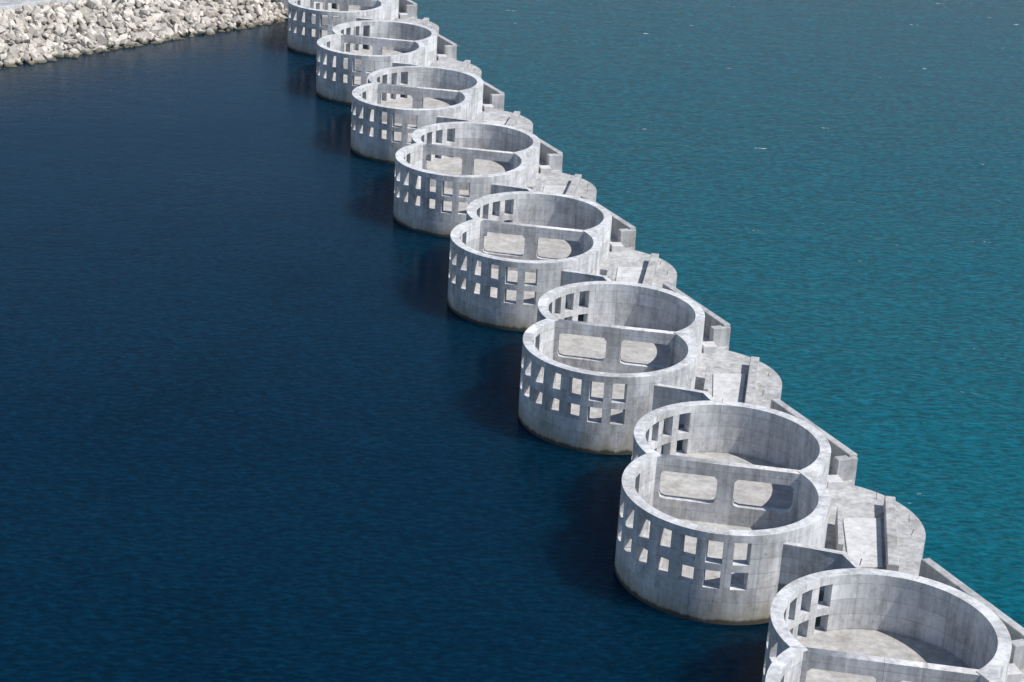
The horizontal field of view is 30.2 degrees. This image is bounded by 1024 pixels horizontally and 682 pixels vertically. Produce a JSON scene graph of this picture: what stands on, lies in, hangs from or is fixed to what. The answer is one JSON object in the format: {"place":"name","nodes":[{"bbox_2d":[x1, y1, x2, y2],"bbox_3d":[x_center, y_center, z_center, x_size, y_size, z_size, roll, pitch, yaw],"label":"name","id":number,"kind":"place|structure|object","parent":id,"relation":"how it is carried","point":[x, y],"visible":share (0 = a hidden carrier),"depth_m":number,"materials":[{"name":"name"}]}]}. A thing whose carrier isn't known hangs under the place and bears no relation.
{"place":"outdoors","nodes":[
{"label":"outdoors","id":0,"kind":"place"},
{"bbox_2d":[0,0,42,5],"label":"quay road","id":1,"kind":"structure","parent":0,"point":[6,2],"depth_m":305.02,"materials":[{"name":"concrete"}]},
{"bbox_2d":[0,0,287,68],"bbox_3d":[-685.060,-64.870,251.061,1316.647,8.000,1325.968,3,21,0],"label":"embankment terrain","id":2,"kind":"structure","parent":0,"point":[84,9],"depth_m":305.86,"materials":[{"name":"beige stone"}]},
{"bbox_2d":[0,0,82,11],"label":"quay wall","id":3,"kind":"structure","parent":2,"relation":"on","point":[31,4],"depth_m":301.64,"materials":[{"name":"concrete"}]},
{"bbox_2d":[0,18,768,681],"bbox_3d":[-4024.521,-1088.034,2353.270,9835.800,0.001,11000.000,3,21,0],"label":"harbor water","id":4,"kind":"structure","parent":0,"point":[258,398],"depth_m":168.88,"materials":[{"name":"blue liquid"}]},
{"bbox_2d":[273,0,416,17],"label":"concrete caisson","id":5,"kind":"object","parent":4,"relation":"in","point":[409,7],"visible":0.09,"depth_m":322.62,"materials":[{"name":"grey concrete"}]},
{"bbox_2d":[287,0,456,59],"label":"concrete caisson","id":6,"kind":"object","parent":4,"relation":"in","point":[311,23],"visible":0.49,"depth_m":304.68,"materials":[{"name":"grey concrete"}]},
{"bbox_2d":[316,20,504,110],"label":"concrete caisson","id":7,"kind":"object","parent":4,"relation":"in","point":[344,70],"visible":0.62,"depth_m":284.38,"materials":[{"name":"grey concrete"}]},
{"bbox_2d":[351,66,562,172],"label":"concrete caisson","id":8,"kind":"object","parent":4,"relation":"in","point":[384,126],"visible":0.59,"depth_m":257.46,"materials":[{"name":"grey concrete"}]},
{"bbox_2d":[393,122,635,249],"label":"concrete caisson","id":9,"kind":"object","parent":4,"relation":"in","point":[470,163],"visible":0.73,"depth_m":230.43,"materials":[{"name":"grey concrete"}]},
{"bbox_2d":[447,191,730,350],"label":"concrete caisson","id":10,"kind":"object","parent":4,"relation":"in","point":[503,275],"visible":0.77,"depth_m":203.21,"materials":[{"name":"grey concrete"}]},
{"bbox_2d":[518,281,857,484],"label":"concrete caisson","id":11,"kind":"object","parent":4,"relation":"in","point":[614,367],"visible":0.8,"depth_m":175.82,"materials":[{"name":"grey concrete"}]},
{"bbox_2d":[615,401,1023,673],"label":"concrete caisson","id":12,"kind":"object","parent":4,"relation":"in","point":[734,513],"visible":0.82,"depth_m":148.62,"materials":[{"name":"grey concrete"}]},
{"bbox_2d":[762,568,1023,681],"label":"concrete caisson","id":13,"kind":"object","parent":4,"relation":"in","point":[879,625],"visible":1,"depth_m":132.45,"materials":[{"name":"grey concrete"}]},
{"bbox_2d":[411,0,1023,627],"bbox_3d":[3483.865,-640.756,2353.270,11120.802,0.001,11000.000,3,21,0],"label":"sea water","id":14,"kind":"structure","parent":0,"point":[819,204],"depth_m":249.79,"materials":[{"name":"teal liquid"}]}
]}

